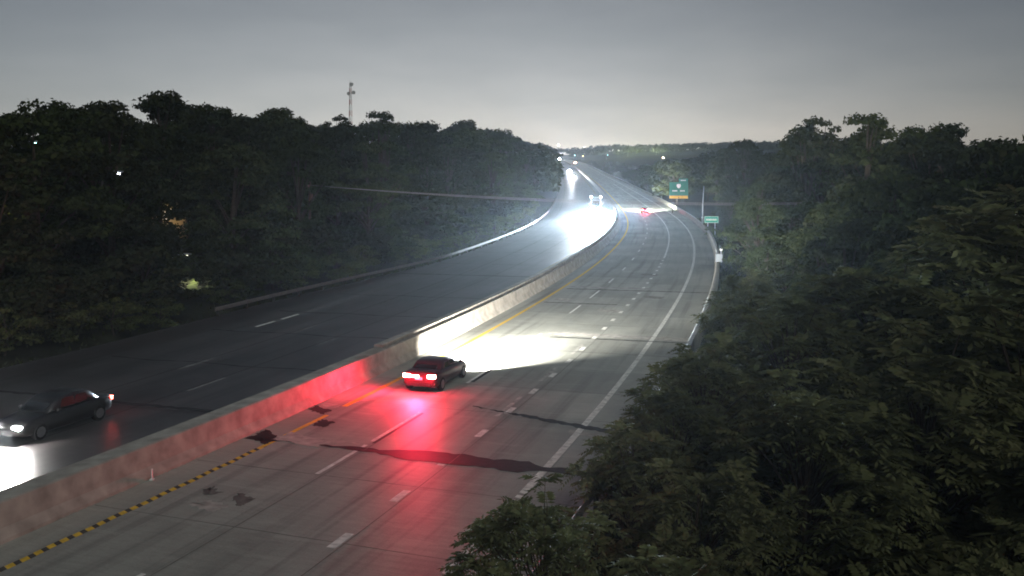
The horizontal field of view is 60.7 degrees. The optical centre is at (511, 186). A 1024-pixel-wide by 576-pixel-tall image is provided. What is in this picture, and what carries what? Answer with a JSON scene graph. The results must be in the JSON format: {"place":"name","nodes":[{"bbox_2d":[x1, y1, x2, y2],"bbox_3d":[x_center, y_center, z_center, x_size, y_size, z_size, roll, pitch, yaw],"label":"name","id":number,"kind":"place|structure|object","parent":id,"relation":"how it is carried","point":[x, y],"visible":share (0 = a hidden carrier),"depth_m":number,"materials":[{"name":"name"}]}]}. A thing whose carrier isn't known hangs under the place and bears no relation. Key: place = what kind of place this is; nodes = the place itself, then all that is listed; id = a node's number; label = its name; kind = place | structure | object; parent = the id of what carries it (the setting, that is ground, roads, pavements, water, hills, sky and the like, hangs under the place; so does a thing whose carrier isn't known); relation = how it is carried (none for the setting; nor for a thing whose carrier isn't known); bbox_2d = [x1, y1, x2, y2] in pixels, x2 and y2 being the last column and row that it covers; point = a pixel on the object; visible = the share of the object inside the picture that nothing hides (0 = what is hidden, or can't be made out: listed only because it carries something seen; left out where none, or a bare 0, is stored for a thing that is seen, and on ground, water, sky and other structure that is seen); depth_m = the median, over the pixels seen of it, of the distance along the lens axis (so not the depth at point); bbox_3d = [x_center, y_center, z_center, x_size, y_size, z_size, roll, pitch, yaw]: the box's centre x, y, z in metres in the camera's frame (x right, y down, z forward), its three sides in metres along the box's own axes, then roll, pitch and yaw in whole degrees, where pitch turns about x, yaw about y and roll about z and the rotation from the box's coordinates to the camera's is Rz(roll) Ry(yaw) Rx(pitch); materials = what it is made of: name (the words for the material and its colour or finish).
{"place":"outdoors","nodes":[
{"label":"outdoors","id":0,"kind":"place"},
{"bbox_2d":[0,160,613,490],"bbox_3d":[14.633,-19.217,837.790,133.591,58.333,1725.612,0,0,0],"label":"northbound road","id":1,"kind":"structure","parent":0,"point":[156,381],"depth_m":53.94,"materials":[{"name":"grey asphalt"}]},
{"bbox_2d":[0,387,112,439],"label":"car","id":2,"kind":"object","parent":1,"relation":"on","point":[38,416],"visible":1,"depth_m":35.28,"materials":[{"name":"grey paint"}]},
{"bbox_2d":[0,160,714,575],"bbox_3d":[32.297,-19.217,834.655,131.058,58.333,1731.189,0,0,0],"label":"southbound road","id":3,"kind":"structure","parent":0,"point":[388,472],"depth_m":32.61,"materials":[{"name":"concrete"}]},
{"bbox_2d":[0,164,620,544],"bbox_3d":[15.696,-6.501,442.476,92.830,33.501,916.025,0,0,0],"label":"median barrier","id":4,"kind":"object","parent":3,"relation":"on","point":[31,505],"visible":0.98,"depth_m":34.50,"materials":[{"name":"concrete"}]},
{"bbox_2d":[403,355,466,390],"bbox_3d":[-3.776,9.189,44.012,2.130,1.325,4.665,0,0,17],"label":"car","id":5,"kind":"object","parent":3,"relation":"on","point":[438,372],"visible":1,"depth_m":42.63,"materials":[{"name":"black paint"}]},
{"bbox_2d":[578,161,718,353],"bbox_3d":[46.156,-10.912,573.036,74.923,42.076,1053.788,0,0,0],"label":"parapet","id":6,"kind":"structure","parent":3,"relation":"on","point":[695,339],"depth_m":106.33,"materials":[{"name":"concrete"}]},
{"bbox_2d":[0,147,1022,575],"bbox_3d":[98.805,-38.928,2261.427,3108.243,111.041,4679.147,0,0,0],"label":"ground","id":7,"kind":"structure","parent":0,"point":[36,351],"depth_m":76.17,"materials":[{"name":"soil"}]},
{"bbox_2d":[0,307,53,355],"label":"tree","id":8,"kind":"object","parent":7,"relation":"on","point":[38,322],"visible":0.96,"depth_m":50.59,"materials":[{"name":"green plant"}]},
{"bbox_2d":[0,149,75,301],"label":"tree","id":9,"kind":"object","parent":7,"relation":"on","point":[14,243],"visible":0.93,"depth_m":56.89,"materials":[{"name":"green plant"}]},
{"bbox_2d":[0,273,89,345],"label":"bush","id":10,"kind":"object","parent":7,"relation":"on","point":[36,288],"visible":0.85,"depth_m":52.83,"materials":[{"name":"green plant"}]},
{"bbox_2d":[19,302,87,342],"bbox_3d":[-28.157,8.805,54.094,3.669,3.306,4.139,0,0,21],"label":"shrub","id":11,"kind":"object","parent":7,"relation":"on","point":[72,316],"visible":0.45,"depth_m":53.81,"materials":[{"name":"green plant"}]},
{"bbox_2d":[13,98,104,245],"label":"tree","id":12,"kind":"object","parent":7,"relation":"on","point":[55,107],"visible":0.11,"depth_m":82.70,"materials":[{"name":"green plant"}]},
{"bbox_2d":[0,110,128,262],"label":"tree","id":13,"kind":"object","parent":7,"relation":"on","point":[33,184],"visible":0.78,"depth_m":63.74,"materials":[{"name":"green plant"}]},
{"bbox_2d":[43,272,116,326],"bbox_3d":[-29.548,7.859,59.170,5.711,4.300,5.741,0,0,0],"label":"bush","id":14,"kind":"object","parent":7,"relation":"on","point":[90,287],"visible":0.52,"depth_m":58.42,"materials":[{"name":"green plant"}]},
{"bbox_2d":[39,110,170,254],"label":"tree","id":15,"kind":"object","parent":7,"relation":"on","point":[114,148],"visible":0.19,"depth_m":85.36,"materials":[{"name":"green plant"}]},
{"bbox_2d":[37,99,176,241],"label":"tree","id":16,"kind":"object","parent":7,"relation":"on","point":[107,107],"visible":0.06,"depth_m":98.18,"materials":[{"name":"green plant"}]},
{"bbox_2d":[31,110,193,256],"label":"tree","id":17,"kind":"object","parent":7,"relation":"on","point":[137,229],"visible":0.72,"depth_m":70.93,"materials":[{"name":"green plant"}]},
{"bbox_2d":[80,296,147,335],"bbox_3d":[-26.384,8.947,58.075,4.197,3.373,4.465,0,0,-24],"label":"shrub","id":18,"kind":"object","parent":7,"relation":"on","point":[116,321],"visible":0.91,"depth_m":57.52,"materials":[{"name":"green plant"}]},
{"bbox_2d":[80,243,204,314],"bbox_3d":[-26.348,7.141,63.798,8.253,6.182,8.210,0,0,29],"label":"bush","id":19,"kind":"object","parent":7,"relation":"on","point":[143,258],"visible":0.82,"depth_m":62.29,"materials":[{"name":"green plant"}]},
{"bbox_2d":[106,222,190,268],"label":"bush","id":20,"kind":"object","parent":7,"relation":"on","point":[170,238],"visible":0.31,"depth_m":88.59,"materials":[{"name":"green plant"}]},
{"bbox_2d":[135,296,184,327],"bbox_3d":[-24.689,9.213,61.596,3.112,2.805,3.511,0,0,19],"label":"shrub","id":21,"kind":"object","parent":7,"relation":"on","point":[167,303],"visible":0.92,"depth_m":61.39,"materials":[{"name":"green plant"}]},
{"bbox_2d":[115,90,212,238],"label":"tree","id":22,"kind":"object","parent":7,"relation":"on","point":[153,104],"visible":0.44,"depth_m":94.44,"materials":[{"name":"green plant"}]},
{"bbox_2d":[174,101,247,204],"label":"tree","id":23,"kind":"object","parent":7,"relation":"on","point":[219,112],"visible":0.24,"depth_m":102.73,"materials":[{"name":"green plant"}]},
{"bbox_2d":[165,112,262,212],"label":"tree","id":24,"kind":"object","parent":7,"relation":"on","point":[184,166],"visible":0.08,"depth_m":102.78,"materials":[{"name":"green plant"}]},
{"bbox_2d":[195,277,250,304],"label":"shrub","id":25,"kind":"object","parent":7,"relation":"on","point":[216,297],"visible":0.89,"depth_m":69.87,"materials":[{"name":"green plant"}]},
{"bbox_2d":[187,248,272,299],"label":"bush","id":26,"kind":"object","parent":7,"relation":"on","point":[212,266],"visible":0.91,"depth_m":71.11,"materials":[{"name":"green plant"}]},
{"bbox_2d":[181,113,293,233],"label":"tree","id":27,"kind":"object","parent":7,"relation":"on","point":[240,122],"visible":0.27,"depth_m":91.50,"materials":[{"name":"green plant"}]},
{"bbox_2d":[181,142,301,259],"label":"tree","id":28,"kind":"object","parent":7,"relation":"on","point":[222,157],"visible":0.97,"depth_m":79.44,"materials":[{"name":"green plant"}]},
{"bbox_2d":[244,108,327,194],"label":"tree","id":29,"kind":"object","parent":7,"relation":"on","point":[278,113],"visible":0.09,"depth_m":116.51,"materials":[{"name":"green plant"}]},
{"bbox_2d":[229,116,343,223],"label":"tree","id":30,"kind":"object","parent":7,"relation":"on","point":[296,131],"visible":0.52,"depth_m":100.23,"materials":[{"name":"green plant"}]},
{"bbox_2d":[263,142,336,234],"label":"tree","id":31,"kind":"object","parent":7,"relation":"on","point":[300,153],"visible":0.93,"depth_m":90.71,"materials":[{"name":"green plant"}]},
{"bbox_2d":[317,253,364,279],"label":"shrub","id":32,"kind":"object","parent":7,"relation":"on","point":[329,260],"visible":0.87,"depth_m":86.85,"materials":[{"name":"green plant"}]},
{"bbox_2d":[305,127,379,232],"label":"tree","id":33,"kind":"object","parent":7,"relation":"on","point":[346,137],"visible":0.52,"depth_m":110.86,"materials":[{"name":"green plant"}]},
{"bbox_2d":[327,141,409,250],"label":"tree","id":34,"kind":"object","parent":7,"relation":"on","point":[366,173],"visible":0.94,"depth_m":101.28,"materials":[{"name":"green plant"}]},
{"bbox_2d":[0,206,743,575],"bbox_3d":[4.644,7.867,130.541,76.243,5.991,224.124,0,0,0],"label":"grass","id":35,"kind":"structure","parent":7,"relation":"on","point":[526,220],"depth_m":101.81,"materials":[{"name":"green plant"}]},
{"bbox_2d":[349,120,402,180],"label":"tree","id":36,"kind":"object","parent":7,"relation":"on","point":[365,135],"visible":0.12,"depth_m":149.08,"materials":[{"name":"green plant"}]},
{"bbox_2d":[331,121,424,207],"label":"tree","id":37,"kind":"object","parent":7,"relation":"on","point":[391,129],"visible":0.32,"depth_m":125.86,"materials":[{"name":"green plant"}]},
{"bbox_2d":[350,141,418,227],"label":"tree","id":38,"kind":"object","parent":7,"relation":"on","point":[389,145],"visible":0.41,"depth_m":110.10,"materials":[{"name":"green plant"}]},
{"bbox_2d":[215,192,557,316],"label":"guardrail","id":39,"kind":"object","parent":7,"relation":"on","point":[298,290],"visible":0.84,"depth_m":85.89,"materials":[{"name":"silver metal"}]},
{"bbox_2d":[376,123,441,200],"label":"tree","id":40,"kind":"object","parent":7,"relation":"on","point":[407,129],"visible":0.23,"depth_m":148.22,"materials":[{"name":"green plant"}]},
{"bbox_2d":[392,142,458,237],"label":"tree","id":41,"kind":"object","parent":7,"relation":"on","point":[424,202],"visible":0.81,"depth_m":123.75,"materials":[{"name":"green plant"}]},
{"bbox_2d":[404,120,454,184],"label":"tree","id":42,"kind":"object","parent":7,"relation":"on","point":[430,128],"visible":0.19,"depth_m":158.31,"materials":[{"name":"green plant"}]},
{"bbox_2d":[414,207,471,239],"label":"bush","id":43,"kind":"object","parent":7,"relation":"on","point":[448,228],"visible":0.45,"depth_m":129.24,"materials":[{"name":"green plant"}]},
{"bbox_2d":[411,145,488,238],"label":"tree","id":44,"kind":"object","parent":7,"relation":"on","point":[451,180],"visible":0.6,"depth_m":134.28,"materials":[{"name":"green plant"}]},
{"bbox_2d":[431,146,500,207],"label":"tree","id":45,"kind":"object","parent":7,"relation":"on","point":[483,201],"visible":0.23,"depth_m":158.27,"materials":[{"name":"green plant"}]},
{"bbox_2d":[447,126,509,188],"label":"tree","id":46,"kind":"object","parent":7,"relation":"on","point":[474,143],"visible":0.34,"depth_m":184.23,"materials":[{"name":"green plant"}]},
{"bbox_2d":[478,151,511,203],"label":"tree","id":47,"kind":"object","parent":7,"relation":"on","point":[494,156],"visible":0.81,"depth_m":169.91,"materials":[{"name":"green plant"}]},
{"bbox_2d":[488,128,529,176],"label":"tree","id":48,"kind":"object","parent":7,"relation":"on","point":[506,146],"visible":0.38,"depth_m":238.25,"materials":[{"name":"green plant"}]},
{"bbox_2d":[510,146,550,192],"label":"tree","id":49,"kind":"object","parent":7,"relation":"on","point":[532,153],"visible":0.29,"depth_m":249.75,"materials":[{"name":"green plant"}]},
{"bbox_2d":[436,473,632,575],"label":"compound leaf tree","id":50,"kind":"object","parent":7,"relation":"on","point":[540,525],"visible":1,"depth_m":17.10,"materials":[{"name":"green plant"}]},
{"bbox_2d":[520,146,552,192],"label":"tree","id":51,"kind":"object","parent":7,"relation":"on","point":[542,158],"visible":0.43,"depth_m":265.59,"materials":[{"name":"green plant"}]},
{"bbox_2d":[521,145,563,199],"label":"tree","id":52,"kind":"object","parent":7,"relation":"on","point":[553,183],"visible":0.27,"depth_m":276.41,"materials":[{"name":"green plant"}]},
{"bbox_2d":[554,420,731,568],"bbox_3d":[3.571,10.286,25.203,5.788,7.055,5.781,0,0,16],"label":"compound leaf tree","id":53,"kind":"object","parent":7,"relation":"on","point":[595,478],"visible":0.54,"depth_m":25.12,"materials":[{"name":"green plant"}]},
{"bbox_2d":[605,544,728,575],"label":"compound leaf tree","id":54,"kind":"object","parent":7,"relation":"on","point":[681,568],"visible":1,"depth_m":15.93,"materials":[{"name":"green plant"}]},
{"bbox_2d":[579,389,765,572],"bbox_3d":[5.083,10.097,28.190,5.854,7.032,5.447,0,0,-10],"label":"compound leaf tree","id":55,"kind":"object","parent":7,"relation":"on","point":[703,431],"visible":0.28,"depth_m":27.80,"materials":[{"name":"green plant"}]},
{"bbox_2d":[651,160,695,206],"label":"tree","id":56,"kind":"object","parent":7,"relation":"on","point":[677,174],"visible":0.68,"depth_m":245.96,"materials":[{"name":"green plant"}]},
{"bbox_2d":[669,179,687,212],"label":"guide sign","id":57,"kind":"object","parent":7,"relation":"on","point":[678,190],"visible":0.98,"depth_m":212.97,"materials":[{"name":"green metal"}]},
{"bbox_2d":[604,331,797,514],"bbox_3d":[6.439,8.697,29.603,6.712,7.332,6.784,0,0,-16],"label":"compound leaf tree","id":58,"kind":"object","parent":7,"relation":"on","point":[686,371],"visible":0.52,"depth_m":28.76,"materials":[{"name":"green plant"}]},
{"bbox_2d":[682,152,720,200],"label":"tree","id":59,"kind":"object","parent":7,"relation":"on","point":[701,160],"visible":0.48,"depth_m":280.39,"materials":[{"name":"green plant"}]},
{"bbox_2d":[637,341,767,450],"bbox_3d":[7.684,9.947,36.143,5.899,7.332,5.836,0,0,-18],"label":"compound leaf tree","id":60,"kind":"object","parent":7,"relation":"on","point":[682,348],"visible":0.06,"depth_m":35.77,"materials":[{"name":"green plant"}]},
{"bbox_2d":[587,458,827,575],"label":"compound leaf tree","id":61,"kind":"object","parent":7,"relation":"on","point":[736,481],"visible":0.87,"depth_m":21.02,"materials":[{"name":"green plant"}]},
{"bbox_2d":[552,140,879,157],"bbox_3d":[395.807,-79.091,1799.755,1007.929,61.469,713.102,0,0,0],"label":"woods","id":62,"kind":"object","parent":7,"relation":"on","point":[656,148],"visible":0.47,"depth_m":1554.65,"materials":[{"name":"green plant"}]},
{"bbox_2d":[701,148,750,200],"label":"tree","id":63,"kind":"object","parent":7,"relation":"on","point":[709,176],"visible":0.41,"depth_m":244.00,"materials":[{"name":"green plant"}]},
{"bbox_2d":[693,288,782,371],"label":"compound leaf tree","id":64,"kind":"object","parent":7,"relation":"on","point":[715,322],"visible":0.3,"depth_m":47.44,"materials":[{"name":"green plant"}]},
{"bbox_2d":[691,273,790,357],"bbox_3d":[14.709,8.997,55.635,6.147,7.032,5.720,0,0,-34],"label":"compound leaf tree","id":65,"kind":"object","parent":7,"relation":"on","point":[731,281],"visible":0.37,"depth_m":55.47,"materials":[{"name":"green plant"}]},
{"bbox_2d":[716,138,772,199],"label":"tree","id":66,"kind":"object","parent":7,"relation":"on","point":[749,146],"visible":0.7,"depth_m":209.00,"materials":[{"name":"green plant"}]},
{"bbox_2d":[713,267,784,327],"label":"compound leaf tree","id":67,"kind":"object","parent":7,"relation":"on","point":[754,277],"visible":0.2,"depth_m":62.71,"materials":[{"name":"green plant"}]},
{"bbox_2d":[714,197,794,265],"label":"tree","id":68,"kind":"object","parent":7,"relation":"on","point":[744,210],"visible":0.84,"depth_m":92.49,"materials":[{"name":"green plant"}]},
{"bbox_2d":[730,229,783,274],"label":"tree","id":69,"kind":"object","parent":7,"relation":"on","point":[750,239],"visible":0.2,"depth_m":91.73,"materials":[{"name":"green plant"}]},
{"bbox_2d":[743,243,780,286],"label":"tree","id":70,"kind":"object","parent":7,"relation":"on","point":[758,255],"visible":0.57,"depth_m":83.95,"materials":[{"name":"green plant"}]},
{"bbox_2d":[760,250,812,292],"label":"tree","id":71,"kind":"object","parent":7,"relation":"on","point":[782,256],"visible":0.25,"depth_m":69.24,"materials":[{"name":"green plant"}]},
{"bbox_2d":[767,190,810,234],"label":"tree","id":72,"kind":"object","parent":7,"relation":"on","point":[802,196],"visible":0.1,"depth_m":118.17,"materials":[{"name":"green plant"}]},
{"bbox_2d":[760,200,821,280],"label":"tree","id":73,"kind":"object","parent":7,"relation":"on","point":[803,210],"visible":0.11,"depth_m":103.67,"materials":[{"name":"green plant"}]},
{"bbox_2d":[677,295,908,530],"bbox_3d":[10.633,8.831,33.332,9.406,9.416,8.752,0,0,43],"label":"compound leaf tree","id":74,"kind":"object","parent":7,"relation":"on","point":[819,341],"visible":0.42,"depth_m":32.43,"materials":[{"name":"green plant"}]},
{"bbox_2d":[710,282,876,413],"bbox_3d":[14.003,9.294,39.927,10.398,10.034,10.385,0,0,-18],"label":"compound leaf tree","id":75,"kind":"object","parent":7,"relation":"on","point":[746,341],"visible":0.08,"depth_m":39.90,"materials":[{"name":"green plant"}]},
{"bbox_2d":[759,124,843,222],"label":"tree","id":76,"kind":"object","parent":7,"relation":"on","point":[788,156],"visible":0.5,"depth_m":125.23,"materials":[{"name":"green plant"}]},
{"bbox_2d":[772,223,834,291],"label":"tree","id":77,"kind":"object","parent":7,"relation":"on","point":[807,236],"visible":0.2,"depth_m":75.79,"materials":[{"name":"green plant"}]},
{"bbox_2d":[757,115,873,228],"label":"tree","id":78,"kind":"object","parent":7,"relation":"on","point":[821,122],"visible":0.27,"depth_m":127.73,"materials":[{"name":"green plant"}]},
{"bbox_2d":[669,369,971,575],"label":"compound leaf tree","id":79,"kind":"object","parent":7,"relation":"on","point":[815,428],"visible":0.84,"depth_m":22.87,"materials":[{"name":"green plant"}]},
{"bbox_2d":[779,199,864,287],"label":"tree","id":80,"kind":"object","parent":7,"relation":"on","point":[813,217],"visible":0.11,"depth_m":83.90,"materials":[{"name":"green plant"}]},
{"bbox_2d":[810,217,884,294],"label":"tree","id":81,"kind":"object","parent":7,"relation":"on","point":[842,232],"visible":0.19,"depth_m":62.27,"materials":[{"name":"green plant"}]},
{"bbox_2d":[799,169,900,228],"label":"tree","id":82,"kind":"object","parent":7,"relation":"on","point":[850,179],"visible":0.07,"depth_m":88.36,"materials":[{"name":"green plant"}]},
{"bbox_2d":[807,112,896,192],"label":"tree","id":83,"kind":"object","parent":7,"relation":"on","point":[872,121],"visible":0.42,"depth_m":121.04,"materials":[{"name":"green plant"}]},
{"bbox_2d":[812,125,916,195],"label":"tree","id":84,"kind":"object","parent":7,"relation":"on","point":[859,141],"visible":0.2,"depth_m":122.86,"materials":[{"name":"green plant"}]},
{"bbox_2d":[819,212,925,289],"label":"tree","id":85,"kind":"object","parent":7,"relation":"on","point":[872,219],"visible":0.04,"depth_m":65.48,"materials":[{"name":"green plant"}]},
{"bbox_2d":[808,171,937,273],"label":"tree","id":86,"kind":"object","parent":7,"relation":"on","point":[874,193],"visible":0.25,"depth_m":69.76,"materials":[{"name":"green plant"}]},
{"bbox_2d":[724,258,1023,552],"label":"compound leaf tree","id":87,"kind":"object","parent":7,"relation":"on","point":[850,280],"visible":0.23,"depth_m":35.09,"materials":[{"name":"green plant"}]},
{"bbox_2d":[746,306,1023,575],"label":"compound leaf tree","id":88,"kind":"object","parent":7,"relation":"on","point":[921,388],"visible":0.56,"depth_m":24.05,"materials":[{"name":"green plant"}]},
{"bbox_2d":[751,219,1023,560],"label":"compound leaf tree","id":89,"kind":"object","parent":7,"relation":"on","point":[1009,275],"visible":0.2,"depth_m":32.54,"materials":[{"name":"green plant"}]},
{"bbox_2d":[881,124,931,177],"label":"tree","id":90,"kind":"object","parent":7,"relation":"on","point":[911,130],"visible":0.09,"depth_m":116.83,"materials":[{"name":"green plant"}]},
{"bbox_2d":[854,128,966,212],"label":"tree","id":91,"kind":"object","parent":7,"relation":"on","point":[900,153],"visible":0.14,"depth_m":91.86,"materials":[{"name":"green plant"}]},
{"bbox_2d":[853,228,984,334],"bbox_3d":[25.592,9.389,54.163,11.448,14.224,12.589,0,0,-32],"label":"tree","id":92,"kind":"object","parent":7,"relation":"on","point":[881,248],"visible":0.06,"depth_m":53.39,"materials":[{"name":"green plant"}]},
{"bbox_2d":[873,142,989,218],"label":"tree","id":93,"kind":"object","parent":7,"relation":"on","point":[943,157],"visible":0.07,"depth_m":71.65,"materials":[{"name":"green plant"}]},
{"bbox_2d":[897,121,969,177],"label":"tree","id":94,"kind":"object","parent":7,"relation":"on","point":[949,127],"visible":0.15,"depth_m":114.95,"materials":[{"name":"green plant"}]},
{"bbox_2d":[855,183,1023,561],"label":"compound leaf tree","id":95,"kind":"object","parent":7,"relation":"on","point":[988,217],"visible":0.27,"depth_m":37.55,"materials":[{"name":"green plant"}]},
{"bbox_2d":[861,450,1023,574],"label":"compound leaf tree","id":96,"kind":"object","parent":7,"relation":"on","point":[1020,472],"visible":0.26,"depth_m":22.58,"materials":[{"name":"green plant"}]},
{"bbox_2d":[862,173,1023,334],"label":"tree","id":97,"kind":"object","parent":7,"relation":"on","point":[927,200],"visible":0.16,"depth_m":52.11,"materials":[{"name":"green plant"}]},
{"bbox_2d":[864,285,1023,564],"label":"compound leaf tree","id":98,"kind":"object","parent":7,"relation":"on","point":[983,348],"visible":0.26,"depth_m":27.29,"materials":[{"name":"green plant"}]},
{"bbox_2d":[880,139,1023,281],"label":"tree","id":99,"kind":"object","parent":7,"relation":"on","point":[983,157],"visible":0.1,"depth_m":58.25,"materials":[{"name":"green plant"}]},
{"bbox_2d":[886,214,1023,333],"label":"tree","id":100,"kind":"object","parent":7,"relation":"on","point":[937,277],"visible":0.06,"depth_m":44.67,"materials":[{"name":"green plant"}]},
{"bbox_2d":[907,517,1023,575],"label":"compound leaf tree","id":101,"kind":"object","parent":7,"relation":"on","point":[987,562],"visible":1,"depth_m":18.73,"materials":[{"name":"green plant"}]},
{"bbox_2d":[940,161,1023,325],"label":"tree","id":102,"kind":"object","parent":7,"relation":"on","point":[1017,181],"visible":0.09,"depth_m":48.32,"materials":[{"name":"green plant"}]},
{"bbox_2d":[974,144,1023,271],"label":"tree","id":103,"kind":"object","parent":7,"relation":"on","point":[1005,166],"visible":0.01,"depth_m":52.04,"materials":[{"name":"green plant"}]},
{"bbox_2d":[0,0,1023,154],"label":"sky","id":104,"kind":"structure","parent":0,"point":[569,74],"materials":[{"name":"grey"}]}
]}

